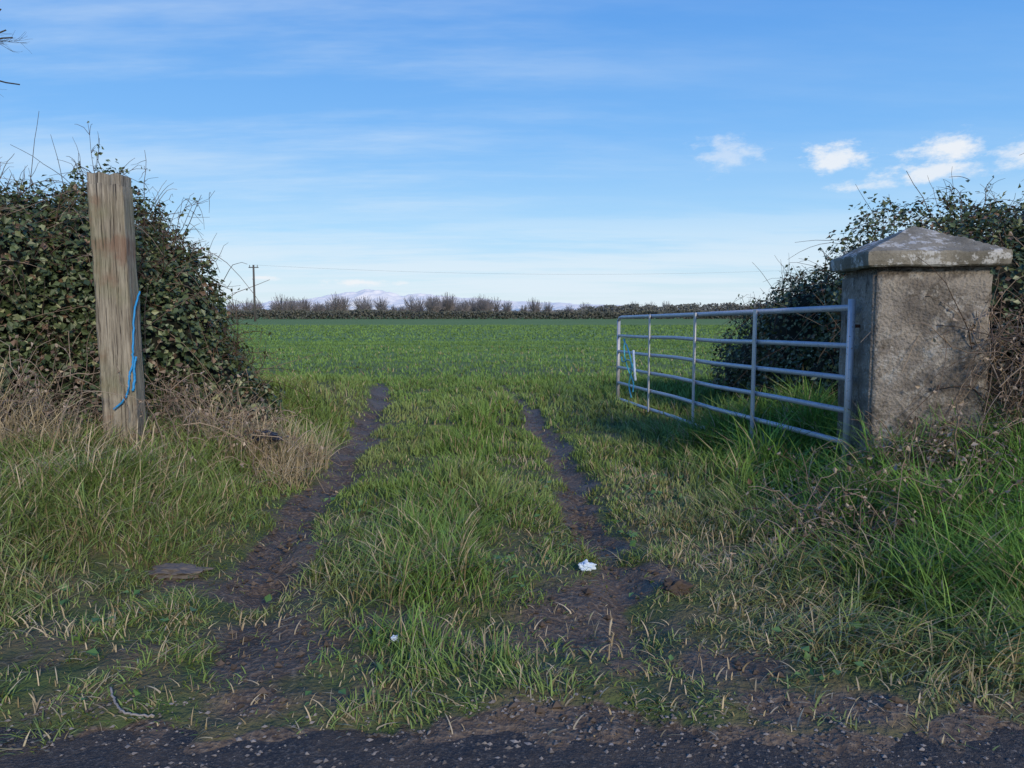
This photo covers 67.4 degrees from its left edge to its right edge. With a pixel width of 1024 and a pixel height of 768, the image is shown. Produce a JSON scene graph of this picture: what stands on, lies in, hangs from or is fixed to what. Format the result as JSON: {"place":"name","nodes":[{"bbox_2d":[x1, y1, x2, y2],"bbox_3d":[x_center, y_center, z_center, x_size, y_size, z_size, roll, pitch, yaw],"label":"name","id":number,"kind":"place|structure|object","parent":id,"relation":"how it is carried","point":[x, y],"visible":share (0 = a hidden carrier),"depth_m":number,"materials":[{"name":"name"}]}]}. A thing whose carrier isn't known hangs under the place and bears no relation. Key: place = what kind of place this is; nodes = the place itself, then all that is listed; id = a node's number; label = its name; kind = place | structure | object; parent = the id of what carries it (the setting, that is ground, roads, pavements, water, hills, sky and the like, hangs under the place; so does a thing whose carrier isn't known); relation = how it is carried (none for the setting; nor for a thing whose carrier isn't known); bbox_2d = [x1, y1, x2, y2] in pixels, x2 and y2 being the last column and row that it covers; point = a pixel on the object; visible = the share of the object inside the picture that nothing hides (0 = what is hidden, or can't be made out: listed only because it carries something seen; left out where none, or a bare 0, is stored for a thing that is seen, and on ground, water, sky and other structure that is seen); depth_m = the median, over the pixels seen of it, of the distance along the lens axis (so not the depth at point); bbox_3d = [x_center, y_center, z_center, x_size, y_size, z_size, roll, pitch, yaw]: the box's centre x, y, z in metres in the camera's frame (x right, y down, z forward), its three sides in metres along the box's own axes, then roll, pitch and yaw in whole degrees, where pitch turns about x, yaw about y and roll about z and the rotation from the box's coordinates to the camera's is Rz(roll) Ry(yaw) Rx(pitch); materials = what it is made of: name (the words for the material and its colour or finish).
{"place":"outdoors","nodes":[
{"label":"outdoors","id":0,"kind":"place"},
{"bbox_2d":[214,289,706,311],"bbox_3d":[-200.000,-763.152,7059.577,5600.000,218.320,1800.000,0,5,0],"label":"snowy mountains","id":1,"kind":"structure","parent":0,"point":[397,300],"depth_m":6755.71,"materials":[{"name":"white snow"}]},
{"bbox_2d":[0,316,1023,761],"bbox_3d":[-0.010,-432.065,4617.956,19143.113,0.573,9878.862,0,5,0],"label":"ground","id":2,"kind":"structure","parent":0,"point":[288,678],"depth_m":3.30,"materials":[{"name":"soil"}]},
{"bbox_2d":[0,8,31,95],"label":"bare tree","id":3,"kind":"object","parent":2,"relation":"on","point":[7,38],"visible":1,"depth_m":8.04,"materials":[{"name":"brown plant"}]},
{"bbox_2d":[86,172,146,449],"bbox_3d":[-2.824,-0.258,5.529,0.285,2.480,0.246,-1,5,-6],"label":"wooden gate post","id":4,"kind":"object","parent":2,"relation":"on","point":[113,248],"visible":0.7,"depth_m":5.44,"materials":[{"name":"brown wood"}]},
{"bbox_2d":[109,687,154,717],"bbox_3d":[-1.348,1.117,2.675,0.283,0.030,0.056,4,6,34],"label":"fallen twig","id":5,"kind":"object","parent":2,"relation":"on","point":[123,711],"visible":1,"depth_m":2.63,"materials":[{"name":"grey wood"}]},
{"bbox_2d":[0,113,321,432],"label":"bramble hedge","id":6,"kind":"object","parent":2,"relation":"on","point":[46,265],"visible":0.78,"depth_m":6.53,"materials":[{"name":"green plant"}]},
{"bbox_2d":[146,562,213,578],"bbox_3d":[-1.794,1.004,4.115,0.361,0.074,0.190,0,5,0],"label":"flat stone","id":7,"kind":"object","parent":2,"relation":"on","point":[175,570],"visible":0.98,"depth_m":4.06,"materials":[{"name":"grey stone"}]},
{"bbox_2d":[248,265,258,321],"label":"utility pole","id":8,"kind":"object","parent":2,"relation":"on","point":[254,297],"visible":0.9,"depth_m":110.14,"materials":[{"name":"grey wood"}]},
{"bbox_2d":[263,265,829,273],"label":"power line","id":9,"kind":"object","parent":8,"relation":"attached to","point":[488,273],"visible":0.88,"depth_m":114.46,"materials":[{"name":"metal"}]},
{"bbox_2d":[223,291,771,317],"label":"distant trees","id":10,"kind":"object","parent":2,"relation":"on","point":[430,305],"visible":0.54,"depth_m":200.20,"materials":[{"name":"brown plant"}]},
{"bbox_2d":[221,308,776,318],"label":"distant hedge","id":11,"kind":"object","parent":2,"relation":"on","point":[349,314],"visible":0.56,"depth_m":148.37,"materials":[{"name":"green plant"}]},
{"bbox_2d":[0,324,1023,755],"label":"grass","id":12,"kind":"structure","parent":2,"relation":"on","point":[710,458],"depth_m":4.47,"materials":[{"name":"green plant"}]},
{"bbox_2d":[391,635,397,640],"bbox_3d":[-0.470,1.022,3.090,0.030,0.024,0.029,2,6,20],"label":"paper scrap","id":13,"kind":"object","parent":12,"relation":"on","point":[393,637],"visible":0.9,"depth_m":3.08,"materials":[{"name":"white paper"}]},
{"bbox_2d":[0,228,1023,621],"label":"dead brambles","id":14,"kind":"object","parent":2,"relation":"on","point":[994,366],"visible":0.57,"depth_m":5.00,"materials":[{"name":"brown plant"}]},
{"bbox_2d":[0,355,1023,738],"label":"dry grass","id":15,"kind":"structure","parent":2,"relation":"on","point":[292,465],"depth_m":5.02,"materials":[{"name":"beige plant"}]},
{"bbox_2d":[239,429,282,442],"bbox_3d":[-2.136,0.452,6.554,0.380,0.121,0.252,0,5,0],"label":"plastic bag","id":16,"kind":"object","parent":15,"relation":"on","point":[274,439],"visible":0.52,"depth_m":6.50,"materials":[{"name":"black plastic"}]},
{"bbox_2d":[2,421,1023,705],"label":"broad leaved weeds","id":17,"kind":"object","parent":2,"relation":"on","point":[380,667],"visible":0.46,"depth_m":3.84,"materials":[{"name":"green plant"}]},
{"bbox_2d":[578,559,596,570],"bbox_3d":[0.395,0.954,4.033,0.094,0.055,0.076,1,5,13],"label":"crumpled tissue","id":18,"kind":"object","parent":2,"relation":"on","point":[585,565],"visible":1,"depth_m":4.01,"materials":[{"name":"white paper"}]},
{"bbox_2d":[660,578,693,596],"bbox_3d":[0.804,0.993,3.760,0.156,0.084,0.120,-3,6,-26],"label":"mud clod","id":19,"kind":"object","parent":2,"relation":"on","point":[677,586],"visible":0.95,"depth_m":3.73,"materials":[{"name":"brown soil"}]},
{"bbox_2d":[616,299,859,471],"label":"field gate","id":20,"kind":"structure","parent":2,"relation":"on","point":[848,346],"depth_m":6.86,"materials":[{"name":"metal"}]},
{"bbox_2d":[621,339,636,397],"bbox_3d":[1.610,-0.229,10.529,0.094,0.755,1.371,0,5,0],"label":"baler twine","id":21,"kind":"object","parent":20,"relation":"attached to","point":[633,367],"visible":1,"depth_m":10.32,"materials":[{"name":"blue plastic"}]},
{"bbox_2d":[697,153,1023,413],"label":"bramble hedge","id":22,"kind":"object","parent":2,"relation":"on","point":[826,326],"visible":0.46,"depth_m":8.43,"materials":[{"name":"green plant"}]},
{"bbox_2d":[835,266,992,468],"bbox_3d":[2.856,0.103,5.566,0.768,1.855,0.776,1,5,7],"label":"shaft","id":23,"kind":"object","parent":2,"relation":"on","point":[892,303],"visible":0.52,"depth_m":5.17,"materials":[{"name":"concrete"}]},
{"bbox_2d":[829,226,1012,272],"bbox_3d":[2.856,-0.969,5.463,0.896,0.310,0.896,1,5,7],"label":"cap","id":24,"kind":"object","parent":23,"relation":"on","point":[908,246],"visible":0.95,"depth_m":5.08,"materials":[{"name":"grey concrete"}]},
{"bbox_2d":[0,727,1023,767],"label":"road","id":25,"kind":"structure","parent":0,"point":[330,744],"depth_m":2.45,"materials":[{"name":"grey asphalt"}]},
{"bbox_2d":[0,488,1023,767],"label":"gravel","id":26,"kind":"structure","parent":0,"point":[558,702],"depth_m":2.66,"materials":[{"name":"grey gravel"}]},
{"bbox_2d":[0,0,1023,307],"label":"sky","id":27,"kind":"structure","parent":0,"point":[596,152],"materials":[{"name":"blue"}]}
]}

